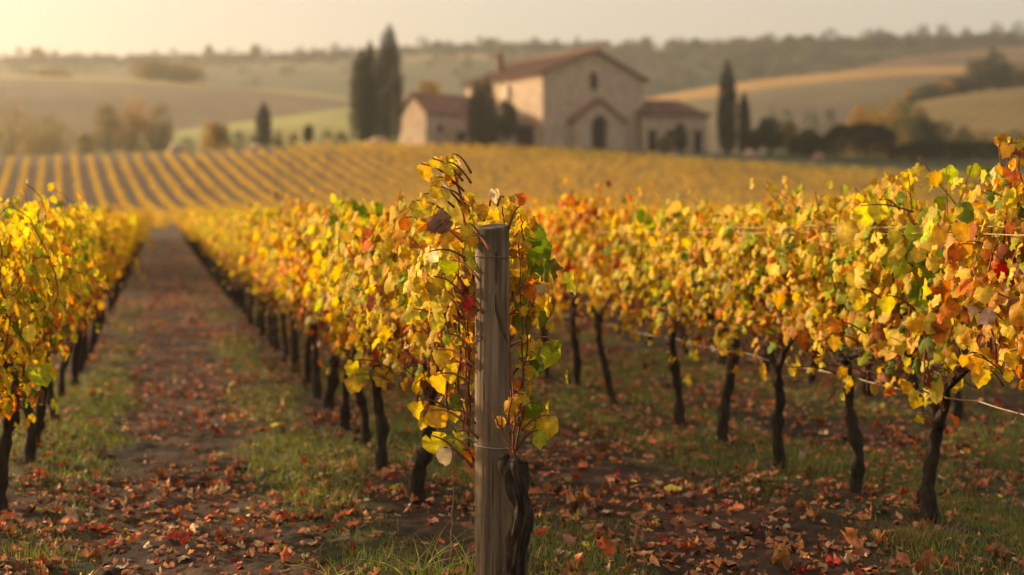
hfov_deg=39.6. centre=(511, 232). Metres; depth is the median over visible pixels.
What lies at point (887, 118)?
autumn tree
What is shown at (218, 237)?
grapevine
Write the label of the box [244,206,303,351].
grapevine
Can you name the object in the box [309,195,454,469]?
grapevine
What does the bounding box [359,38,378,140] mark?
cypress
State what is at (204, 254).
grapevine
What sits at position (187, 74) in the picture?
distant tree
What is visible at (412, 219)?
grapevine
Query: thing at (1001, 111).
golden hill
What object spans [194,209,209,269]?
grapevine
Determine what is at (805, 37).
ridge tree
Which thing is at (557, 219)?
grapevine
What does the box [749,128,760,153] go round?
bush
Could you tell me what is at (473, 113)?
cypress
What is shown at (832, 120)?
distant tree
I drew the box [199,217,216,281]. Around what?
grapevine
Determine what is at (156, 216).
vineyard
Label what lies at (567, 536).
fallen leaf
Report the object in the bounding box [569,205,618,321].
grapevine
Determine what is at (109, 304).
grapevine
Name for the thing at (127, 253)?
grapevine
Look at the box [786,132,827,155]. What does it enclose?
hedge
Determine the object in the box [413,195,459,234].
grapevine
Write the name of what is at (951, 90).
hillside tree
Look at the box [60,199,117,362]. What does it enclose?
grapevine
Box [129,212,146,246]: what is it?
grapevine
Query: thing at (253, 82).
distant tree
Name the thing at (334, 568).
grass tuft
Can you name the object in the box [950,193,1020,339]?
grapevine
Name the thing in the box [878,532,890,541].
fallen leaf
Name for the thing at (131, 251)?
grapevine
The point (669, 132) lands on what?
window
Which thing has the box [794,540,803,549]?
fallen leaf
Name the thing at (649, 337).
grapevine
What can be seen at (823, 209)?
grapevine
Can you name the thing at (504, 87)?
window
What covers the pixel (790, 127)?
bush
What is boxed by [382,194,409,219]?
grapevine
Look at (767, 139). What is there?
bush
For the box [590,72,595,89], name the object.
window
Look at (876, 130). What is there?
clipped hedge
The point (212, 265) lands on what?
grapevine
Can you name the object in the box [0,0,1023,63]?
sky
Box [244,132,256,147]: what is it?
bush
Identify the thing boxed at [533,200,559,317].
grapevine
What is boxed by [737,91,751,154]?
cypress
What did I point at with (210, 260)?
grapevine
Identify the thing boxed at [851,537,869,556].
fallen leaf
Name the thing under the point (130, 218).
grapevine
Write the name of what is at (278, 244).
grapevine
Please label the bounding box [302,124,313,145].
tree
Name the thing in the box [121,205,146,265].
grapevine
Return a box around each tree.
[27,68,73,76]
[28,47,43,59]
[90,101,123,153]
[111,95,156,152]
[126,57,173,80]
[147,100,175,151]
[158,58,206,83]
[205,44,212,56]
[240,76,264,88]
[248,44,261,60]
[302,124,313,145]
[413,80,441,93]
[434,40,441,51]
[485,38,495,47]
[495,98,518,139]
[640,36,648,45]
[688,37,700,47]
[761,105,782,154]
[779,105,793,154]
[782,34,794,43]
[800,34,812,43]
[800,105,823,150]
[822,108,839,155]
[845,100,883,157]
[869,93,910,157]
[884,33,899,42]
[891,101,930,157]
[902,86,922,104]
[909,117,942,158]
[911,81,948,101]
[929,80,960,96]
[938,75,980,94]
[961,57,1006,91]
[985,48,1011,89]
[989,62,1023,89]
[1013,69,1023,86]
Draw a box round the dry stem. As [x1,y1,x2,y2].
[448,486,453,570]
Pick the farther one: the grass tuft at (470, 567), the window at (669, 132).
the window at (669, 132)
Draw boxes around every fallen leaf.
[107,539,116,546]
[165,529,174,539]
[173,530,191,544]
[216,533,227,543]
[256,527,274,545]
[280,546,289,561]
[350,540,355,551]
[389,483,398,490]
[534,526,546,536]
[562,533,576,547]
[574,552,583,569]
[599,537,615,558]
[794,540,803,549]
[840,527,857,543]
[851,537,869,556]
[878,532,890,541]
[895,551,909,567]
[921,549,937,564]
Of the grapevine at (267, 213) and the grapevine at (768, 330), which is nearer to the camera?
the grapevine at (768, 330)
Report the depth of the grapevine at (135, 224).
31.87 m
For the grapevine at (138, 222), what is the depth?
34.20 m
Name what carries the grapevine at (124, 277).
on the ground at (404, 524)
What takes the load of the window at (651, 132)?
in the farmhouse wing
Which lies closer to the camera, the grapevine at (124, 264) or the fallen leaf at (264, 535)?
the fallen leaf at (264, 535)
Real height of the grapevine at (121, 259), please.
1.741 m
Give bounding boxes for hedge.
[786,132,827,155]
[822,122,897,158]
[889,139,1023,162]
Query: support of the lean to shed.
on the ground at (404, 524)
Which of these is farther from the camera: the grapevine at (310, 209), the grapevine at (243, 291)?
the grapevine at (243, 291)
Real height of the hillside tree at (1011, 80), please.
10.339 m
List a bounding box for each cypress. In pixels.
[254,99,272,146]
[347,46,374,142]
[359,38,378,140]
[370,23,406,144]
[465,78,488,147]
[476,72,499,147]
[715,59,739,153]
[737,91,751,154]
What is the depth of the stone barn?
205.70 m
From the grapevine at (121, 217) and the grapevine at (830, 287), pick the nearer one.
the grapevine at (830, 287)
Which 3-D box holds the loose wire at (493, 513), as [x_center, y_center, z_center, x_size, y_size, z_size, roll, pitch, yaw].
[-0.076,1.105,5.660,0.153,0.026,0.153,0,0,0]
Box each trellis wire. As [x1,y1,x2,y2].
[326,238,511,257]
[537,293,1018,377]
[553,314,1023,415]
[594,231,1023,235]
[734,224,1019,227]
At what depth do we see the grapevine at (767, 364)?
13.97 m
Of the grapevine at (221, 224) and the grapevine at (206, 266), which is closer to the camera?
the grapevine at (221, 224)
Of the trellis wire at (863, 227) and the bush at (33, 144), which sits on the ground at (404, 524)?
the bush at (33, 144)
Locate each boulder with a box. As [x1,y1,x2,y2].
[168,143,183,151]
[249,143,261,149]
[363,140,374,146]
[371,137,386,146]
[712,149,722,154]
[742,149,756,157]
[812,153,825,160]
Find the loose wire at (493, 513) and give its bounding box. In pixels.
[474,505,511,514]
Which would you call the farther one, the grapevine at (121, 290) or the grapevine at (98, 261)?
the grapevine at (121, 290)
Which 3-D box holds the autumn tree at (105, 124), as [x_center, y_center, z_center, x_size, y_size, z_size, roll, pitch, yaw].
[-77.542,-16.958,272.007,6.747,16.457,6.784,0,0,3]
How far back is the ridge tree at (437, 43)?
950.40 m
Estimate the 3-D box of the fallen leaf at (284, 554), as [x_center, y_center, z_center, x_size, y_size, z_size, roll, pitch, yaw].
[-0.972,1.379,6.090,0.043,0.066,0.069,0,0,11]
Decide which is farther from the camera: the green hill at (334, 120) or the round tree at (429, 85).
the green hill at (334, 120)
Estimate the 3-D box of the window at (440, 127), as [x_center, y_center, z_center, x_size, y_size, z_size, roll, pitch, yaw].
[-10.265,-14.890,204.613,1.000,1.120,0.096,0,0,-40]
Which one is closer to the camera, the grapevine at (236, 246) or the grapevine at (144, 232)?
the grapevine at (236, 246)
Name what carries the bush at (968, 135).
on the ground at (404, 524)
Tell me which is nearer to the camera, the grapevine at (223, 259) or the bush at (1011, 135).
the grapevine at (223, 259)
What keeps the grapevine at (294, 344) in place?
on the ground at (404, 524)
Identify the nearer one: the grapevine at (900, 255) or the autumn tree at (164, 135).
the grapevine at (900, 255)
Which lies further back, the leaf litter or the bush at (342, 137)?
the bush at (342, 137)
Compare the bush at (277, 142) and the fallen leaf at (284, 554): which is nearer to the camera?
the fallen leaf at (284, 554)
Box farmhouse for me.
[460,45,649,150]
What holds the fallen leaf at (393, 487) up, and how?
on the ground at (404, 524)
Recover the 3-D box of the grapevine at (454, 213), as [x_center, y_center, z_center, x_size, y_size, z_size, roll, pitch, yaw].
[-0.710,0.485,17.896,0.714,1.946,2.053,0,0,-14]
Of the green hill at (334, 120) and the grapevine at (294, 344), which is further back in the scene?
the green hill at (334, 120)
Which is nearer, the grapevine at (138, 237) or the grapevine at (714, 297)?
the grapevine at (714, 297)
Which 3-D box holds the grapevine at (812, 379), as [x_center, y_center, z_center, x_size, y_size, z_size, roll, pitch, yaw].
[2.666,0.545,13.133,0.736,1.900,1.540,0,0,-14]
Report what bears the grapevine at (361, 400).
on the ground at (404, 524)
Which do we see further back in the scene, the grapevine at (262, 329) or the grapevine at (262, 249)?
the grapevine at (262, 329)
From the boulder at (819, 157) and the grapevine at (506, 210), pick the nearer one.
the grapevine at (506, 210)
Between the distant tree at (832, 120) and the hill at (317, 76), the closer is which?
the distant tree at (832, 120)
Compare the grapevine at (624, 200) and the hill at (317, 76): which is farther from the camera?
the hill at (317, 76)
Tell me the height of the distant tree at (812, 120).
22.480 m
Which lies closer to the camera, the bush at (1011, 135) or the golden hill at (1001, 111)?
the bush at (1011, 135)
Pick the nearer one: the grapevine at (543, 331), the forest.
the grapevine at (543, 331)
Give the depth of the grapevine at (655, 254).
10.18 m
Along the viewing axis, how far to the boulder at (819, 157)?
192.51 m
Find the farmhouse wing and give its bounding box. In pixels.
[638,100,712,152]
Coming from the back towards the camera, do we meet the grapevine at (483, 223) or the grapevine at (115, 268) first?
the grapevine at (115, 268)
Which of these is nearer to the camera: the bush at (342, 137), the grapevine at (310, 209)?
the grapevine at (310, 209)
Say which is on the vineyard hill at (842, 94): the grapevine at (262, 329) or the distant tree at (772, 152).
the distant tree at (772, 152)
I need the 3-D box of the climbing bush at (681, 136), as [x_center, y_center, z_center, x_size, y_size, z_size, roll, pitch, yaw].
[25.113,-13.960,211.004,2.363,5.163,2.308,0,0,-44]
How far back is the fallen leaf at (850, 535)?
6.52 m
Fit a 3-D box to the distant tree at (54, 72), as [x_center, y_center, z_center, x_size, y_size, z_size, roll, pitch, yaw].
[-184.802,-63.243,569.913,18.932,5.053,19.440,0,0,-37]
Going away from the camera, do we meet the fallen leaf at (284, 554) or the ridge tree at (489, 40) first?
the fallen leaf at (284, 554)
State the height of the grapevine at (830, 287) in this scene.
1.822 m
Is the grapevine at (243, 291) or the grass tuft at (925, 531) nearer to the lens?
the grass tuft at (925, 531)
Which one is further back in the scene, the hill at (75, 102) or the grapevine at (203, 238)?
the hill at (75, 102)
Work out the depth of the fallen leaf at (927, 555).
6.04 m
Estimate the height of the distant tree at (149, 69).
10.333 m
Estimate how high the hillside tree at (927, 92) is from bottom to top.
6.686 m
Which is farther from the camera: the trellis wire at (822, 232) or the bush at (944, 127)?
the bush at (944, 127)
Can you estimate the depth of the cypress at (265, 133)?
209.48 m
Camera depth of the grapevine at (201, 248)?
42.91 m
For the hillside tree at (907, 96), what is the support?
on the golden hill at (1001, 111)
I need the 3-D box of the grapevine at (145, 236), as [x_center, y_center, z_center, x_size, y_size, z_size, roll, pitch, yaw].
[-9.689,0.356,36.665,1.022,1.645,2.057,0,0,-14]
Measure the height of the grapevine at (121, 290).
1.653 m
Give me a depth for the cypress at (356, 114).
202.20 m
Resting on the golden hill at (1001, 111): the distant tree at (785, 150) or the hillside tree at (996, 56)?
the hillside tree at (996, 56)
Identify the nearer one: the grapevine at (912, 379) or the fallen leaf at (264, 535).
the fallen leaf at (264, 535)
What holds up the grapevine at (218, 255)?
on the ground at (404, 524)
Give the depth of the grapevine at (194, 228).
38.68 m
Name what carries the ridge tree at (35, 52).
on the hill at (317, 76)
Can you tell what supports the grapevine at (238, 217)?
on the ground at (404, 524)
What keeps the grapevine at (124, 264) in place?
on the ground at (404, 524)
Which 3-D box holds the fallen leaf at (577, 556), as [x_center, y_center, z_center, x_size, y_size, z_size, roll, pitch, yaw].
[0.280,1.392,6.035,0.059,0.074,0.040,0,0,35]
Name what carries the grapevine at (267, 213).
on the ground at (404, 524)
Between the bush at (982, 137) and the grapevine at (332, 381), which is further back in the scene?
the bush at (982, 137)
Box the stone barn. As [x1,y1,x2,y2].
[399,92,489,145]
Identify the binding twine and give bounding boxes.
[462,432,515,451]
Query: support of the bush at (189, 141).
on the ground at (404, 524)
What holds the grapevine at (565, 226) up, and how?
on the ground at (404, 524)
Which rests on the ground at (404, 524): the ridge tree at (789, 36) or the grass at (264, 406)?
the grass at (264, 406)
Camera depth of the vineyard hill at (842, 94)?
532.81 m
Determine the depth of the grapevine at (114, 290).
23.54 m
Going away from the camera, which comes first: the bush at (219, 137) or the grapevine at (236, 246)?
the grapevine at (236, 246)
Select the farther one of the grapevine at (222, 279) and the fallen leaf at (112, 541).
the grapevine at (222, 279)
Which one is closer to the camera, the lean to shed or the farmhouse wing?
the lean to shed
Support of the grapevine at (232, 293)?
on the ground at (404, 524)
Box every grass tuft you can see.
[283,552,396,574]
[334,520,474,574]
[338,449,414,470]
[430,533,495,574]
[762,455,847,478]
[859,514,981,548]
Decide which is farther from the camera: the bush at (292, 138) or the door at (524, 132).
the bush at (292, 138)
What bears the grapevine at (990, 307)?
on the ground at (404, 524)
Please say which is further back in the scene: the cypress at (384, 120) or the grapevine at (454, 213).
the cypress at (384, 120)
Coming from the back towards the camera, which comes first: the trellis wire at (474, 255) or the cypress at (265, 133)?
the cypress at (265, 133)
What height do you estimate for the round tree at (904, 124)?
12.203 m
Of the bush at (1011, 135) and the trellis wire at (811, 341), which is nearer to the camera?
the trellis wire at (811, 341)
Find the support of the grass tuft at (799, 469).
on the ground at (404, 524)
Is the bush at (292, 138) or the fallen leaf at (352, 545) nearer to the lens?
the fallen leaf at (352, 545)
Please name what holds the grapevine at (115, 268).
on the ground at (404, 524)
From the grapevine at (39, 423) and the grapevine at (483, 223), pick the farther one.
the grapevine at (483, 223)
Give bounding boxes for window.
[438,125,443,132]
[503,86,511,99]
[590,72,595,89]
[647,129,656,150]
[666,129,674,148]
[693,130,702,152]
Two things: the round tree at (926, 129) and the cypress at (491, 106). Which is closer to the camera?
the cypress at (491, 106)
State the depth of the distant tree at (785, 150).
349.85 m
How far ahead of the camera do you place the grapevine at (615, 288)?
11.37 m
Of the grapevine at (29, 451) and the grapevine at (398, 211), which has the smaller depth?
the grapevine at (29, 451)
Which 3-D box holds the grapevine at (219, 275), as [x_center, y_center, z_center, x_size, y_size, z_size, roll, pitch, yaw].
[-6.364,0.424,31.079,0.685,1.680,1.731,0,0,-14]
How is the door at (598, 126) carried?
in the farmhouse
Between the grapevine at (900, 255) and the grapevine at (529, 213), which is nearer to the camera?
the grapevine at (900, 255)
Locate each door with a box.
[457,132,465,145]
[519,127,530,147]
[592,116,604,148]
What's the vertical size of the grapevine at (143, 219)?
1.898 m
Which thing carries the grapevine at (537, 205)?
on the ground at (404, 524)
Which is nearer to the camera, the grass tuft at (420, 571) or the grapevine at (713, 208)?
the grass tuft at (420, 571)
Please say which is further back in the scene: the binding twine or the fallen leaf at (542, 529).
the fallen leaf at (542, 529)
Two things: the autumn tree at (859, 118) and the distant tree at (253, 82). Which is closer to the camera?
the autumn tree at (859, 118)
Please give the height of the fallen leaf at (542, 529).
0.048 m
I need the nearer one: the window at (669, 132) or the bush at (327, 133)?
the window at (669, 132)
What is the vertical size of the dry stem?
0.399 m
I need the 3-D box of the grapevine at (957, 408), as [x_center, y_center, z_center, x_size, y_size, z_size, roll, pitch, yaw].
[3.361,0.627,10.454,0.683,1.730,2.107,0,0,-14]
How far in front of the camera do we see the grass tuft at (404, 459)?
8.55 m
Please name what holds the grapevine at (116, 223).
on the ground at (404, 524)
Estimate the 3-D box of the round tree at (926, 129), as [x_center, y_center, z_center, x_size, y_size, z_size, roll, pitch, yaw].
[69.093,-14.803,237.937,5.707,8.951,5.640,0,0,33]
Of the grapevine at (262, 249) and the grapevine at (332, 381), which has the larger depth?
the grapevine at (262, 249)
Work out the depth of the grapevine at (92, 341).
16.12 m
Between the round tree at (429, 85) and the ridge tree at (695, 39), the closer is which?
the round tree at (429, 85)
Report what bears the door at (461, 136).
in the stone barn
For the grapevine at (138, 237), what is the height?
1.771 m
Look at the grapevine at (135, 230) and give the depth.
26.59 m
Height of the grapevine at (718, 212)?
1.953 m
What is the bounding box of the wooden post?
[475,224,510,574]
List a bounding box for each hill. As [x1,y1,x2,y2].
[0,44,1023,102]
[0,76,374,155]
[95,105,398,153]
[644,66,1022,155]
[815,87,1023,159]
[840,46,1023,71]
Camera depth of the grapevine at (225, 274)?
27.93 m
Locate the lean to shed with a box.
[463,115,539,147]
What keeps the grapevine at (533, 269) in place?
on the ground at (404, 524)
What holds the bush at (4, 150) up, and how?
on the ground at (404, 524)
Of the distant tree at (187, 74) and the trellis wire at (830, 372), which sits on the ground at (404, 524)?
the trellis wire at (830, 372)
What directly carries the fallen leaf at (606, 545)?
on the ground at (404, 524)
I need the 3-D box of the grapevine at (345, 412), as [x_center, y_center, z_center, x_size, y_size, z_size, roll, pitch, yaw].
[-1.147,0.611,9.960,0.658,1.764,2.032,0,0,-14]
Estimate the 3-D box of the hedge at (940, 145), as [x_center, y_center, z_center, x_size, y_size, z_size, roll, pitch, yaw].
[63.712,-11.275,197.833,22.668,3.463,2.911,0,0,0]
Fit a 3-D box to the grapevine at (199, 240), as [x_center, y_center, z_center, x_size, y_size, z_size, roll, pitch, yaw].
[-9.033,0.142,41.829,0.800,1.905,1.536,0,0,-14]
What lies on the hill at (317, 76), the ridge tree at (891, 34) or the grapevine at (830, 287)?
the ridge tree at (891, 34)
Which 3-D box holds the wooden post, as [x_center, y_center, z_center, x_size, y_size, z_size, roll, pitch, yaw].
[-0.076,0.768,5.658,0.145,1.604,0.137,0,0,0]
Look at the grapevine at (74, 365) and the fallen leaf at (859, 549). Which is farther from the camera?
the grapevine at (74, 365)
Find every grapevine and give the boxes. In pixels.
[0,182,108,464]
[0,183,105,513]
[1,179,90,447]
[39,205,123,385]
[43,189,104,419]
[53,199,105,398]
[59,205,110,371]
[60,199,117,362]
[84,202,151,343]
[86,208,125,335]
[88,211,132,322]
[88,227,118,353]
[93,205,130,312]
[96,204,128,330]
[103,203,126,310]
[104,208,130,307]
[112,208,136,291]
[113,204,136,301]
[118,209,136,298]
[119,213,137,291]
[120,212,141,282]
[120,232,135,292]
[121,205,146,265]
[121,207,141,279]
[122,214,154,286]
[122,224,138,287]
[125,218,139,281]
[128,209,154,273]
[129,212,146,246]
[129,214,155,274]
[133,205,144,263]
[181,212,203,264]
[191,205,204,266]
[193,207,212,271]
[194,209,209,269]
[195,203,220,274]
[195,213,205,256]
[196,211,218,272]
[197,208,216,279]
[198,208,219,276]
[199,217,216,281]
[201,210,224,283]
[204,215,221,286]
[207,209,234,290]
[208,210,232,294]
[208,214,229,292]
[211,210,249,304]
[213,212,234,298]
[214,217,243,301]
[216,201,257,308]
[218,218,250,317]
[221,207,248,313]
[226,218,263,328]
[227,213,258,324]
[236,206,280,335]
[241,197,278,345]
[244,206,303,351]
[253,221,301,362]
[263,198,304,371]
[269,187,324,386]
[269,200,358,398]
[282,190,368,409]
[301,193,382,429]
[302,203,385,445]
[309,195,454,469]
[335,190,466,504]
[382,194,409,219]
[384,153,578,574]
[396,208,413,235]
[407,204,415,229]
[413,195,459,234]
[435,194,480,329]
[454,207,499,239]
[473,212,516,230]
[490,205,509,216]
[494,196,554,363]
[509,199,583,377]
[516,199,556,215]
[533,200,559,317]
[540,178,626,387]
[553,214,576,323]
[563,180,669,403]
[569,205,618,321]
[602,198,654,334]
[613,203,732,425]
[619,205,670,344]
[650,192,716,354]
[661,190,786,441]
[692,175,858,466]
[697,197,737,216]
[714,200,797,372]
[714,212,751,364]
[744,169,937,492]
[752,188,852,382]
[788,156,1023,525]
[799,196,833,223]
[832,215,907,396]
[880,201,950,409]
[909,200,1023,418]
[926,133,1023,422]
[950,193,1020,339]
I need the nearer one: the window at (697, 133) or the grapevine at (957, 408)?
the grapevine at (957, 408)
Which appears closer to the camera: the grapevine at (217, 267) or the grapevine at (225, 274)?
the grapevine at (225, 274)
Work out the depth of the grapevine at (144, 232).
37.79 m
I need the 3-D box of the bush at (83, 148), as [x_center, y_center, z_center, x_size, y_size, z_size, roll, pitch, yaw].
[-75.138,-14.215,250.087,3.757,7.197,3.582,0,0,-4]
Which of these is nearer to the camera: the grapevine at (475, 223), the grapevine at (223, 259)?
the grapevine at (475, 223)
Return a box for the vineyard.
[0,140,1023,261]
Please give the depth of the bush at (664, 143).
204.46 m
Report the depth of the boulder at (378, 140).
198.23 m
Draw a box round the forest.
[0,20,1023,98]
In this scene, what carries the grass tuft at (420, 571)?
on the ground at (404, 524)
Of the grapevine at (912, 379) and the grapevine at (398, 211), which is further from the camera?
the grapevine at (398, 211)
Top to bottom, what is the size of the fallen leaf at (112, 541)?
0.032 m
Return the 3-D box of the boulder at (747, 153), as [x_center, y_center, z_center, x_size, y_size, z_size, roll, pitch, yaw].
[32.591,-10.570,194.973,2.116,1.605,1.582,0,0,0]
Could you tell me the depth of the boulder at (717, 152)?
198.59 m
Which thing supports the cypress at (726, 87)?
on the ground at (404, 524)
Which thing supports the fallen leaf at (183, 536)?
on the ground at (404, 524)
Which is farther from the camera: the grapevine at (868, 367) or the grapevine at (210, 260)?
the grapevine at (210, 260)
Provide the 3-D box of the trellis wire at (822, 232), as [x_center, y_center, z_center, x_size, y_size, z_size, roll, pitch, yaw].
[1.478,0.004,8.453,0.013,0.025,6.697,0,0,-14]
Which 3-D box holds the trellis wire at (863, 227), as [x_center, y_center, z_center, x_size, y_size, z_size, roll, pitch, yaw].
[1.801,-0.028,7.150,0.012,0.023,4.012,0,0,-14]
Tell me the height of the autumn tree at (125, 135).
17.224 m
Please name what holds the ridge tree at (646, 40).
on the hill at (317, 76)
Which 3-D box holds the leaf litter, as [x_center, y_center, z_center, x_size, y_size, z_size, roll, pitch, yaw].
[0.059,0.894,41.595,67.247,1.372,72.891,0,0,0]
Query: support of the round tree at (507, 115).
on the ground at (404, 524)
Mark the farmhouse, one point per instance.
(589, 98)
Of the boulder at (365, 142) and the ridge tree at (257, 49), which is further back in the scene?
the ridge tree at (257, 49)
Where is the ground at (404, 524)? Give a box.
[0,144,1023,574]
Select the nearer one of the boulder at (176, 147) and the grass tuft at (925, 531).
the grass tuft at (925, 531)
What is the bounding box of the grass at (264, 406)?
[0,304,1023,574]
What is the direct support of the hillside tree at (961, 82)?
on the golden hill at (1001, 111)
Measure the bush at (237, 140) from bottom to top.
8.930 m
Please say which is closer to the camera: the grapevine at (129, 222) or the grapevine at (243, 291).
the grapevine at (243, 291)
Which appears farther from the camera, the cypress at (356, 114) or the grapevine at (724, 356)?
the cypress at (356, 114)
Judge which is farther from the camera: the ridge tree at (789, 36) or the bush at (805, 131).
the ridge tree at (789, 36)
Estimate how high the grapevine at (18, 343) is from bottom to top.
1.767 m
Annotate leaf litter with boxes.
[0,238,1023,574]
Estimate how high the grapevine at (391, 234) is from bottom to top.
1.712 m
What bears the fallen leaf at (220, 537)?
on the ground at (404, 524)
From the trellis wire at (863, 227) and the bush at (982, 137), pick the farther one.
the bush at (982, 137)
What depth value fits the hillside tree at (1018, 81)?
429.33 m
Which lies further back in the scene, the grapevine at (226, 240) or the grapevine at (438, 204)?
the grapevine at (226, 240)
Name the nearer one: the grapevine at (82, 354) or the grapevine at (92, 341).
the grapevine at (82, 354)
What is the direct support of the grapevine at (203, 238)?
on the ground at (404, 524)
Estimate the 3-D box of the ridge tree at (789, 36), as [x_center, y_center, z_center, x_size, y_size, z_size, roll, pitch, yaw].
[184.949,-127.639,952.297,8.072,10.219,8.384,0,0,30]
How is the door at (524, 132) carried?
in the lean to shed
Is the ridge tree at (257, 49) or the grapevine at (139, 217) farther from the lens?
the ridge tree at (257, 49)
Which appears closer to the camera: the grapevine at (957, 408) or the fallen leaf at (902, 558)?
the fallen leaf at (902, 558)
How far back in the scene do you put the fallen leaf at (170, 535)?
6.50 m
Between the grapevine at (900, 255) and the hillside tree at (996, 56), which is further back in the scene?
the hillside tree at (996, 56)
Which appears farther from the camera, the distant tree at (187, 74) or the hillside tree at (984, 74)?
the distant tree at (187, 74)
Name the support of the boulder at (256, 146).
on the ground at (404, 524)
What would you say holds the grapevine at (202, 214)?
on the ground at (404, 524)
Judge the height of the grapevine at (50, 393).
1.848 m
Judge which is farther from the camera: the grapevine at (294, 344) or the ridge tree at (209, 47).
the ridge tree at (209, 47)
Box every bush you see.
[0,96,48,155]
[9,111,76,155]
[73,131,95,154]
[179,136,197,149]
[199,120,232,149]
[231,129,247,148]
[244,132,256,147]
[271,129,288,146]
[287,132,300,145]
[318,127,334,144]
[333,130,348,144]
[655,134,675,151]
[674,121,688,151]
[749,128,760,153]
[754,116,784,154]
[779,120,801,154]
[798,127,817,155]
[924,119,958,159]
[949,124,980,159]
[973,127,1006,160]
[995,130,1023,160]

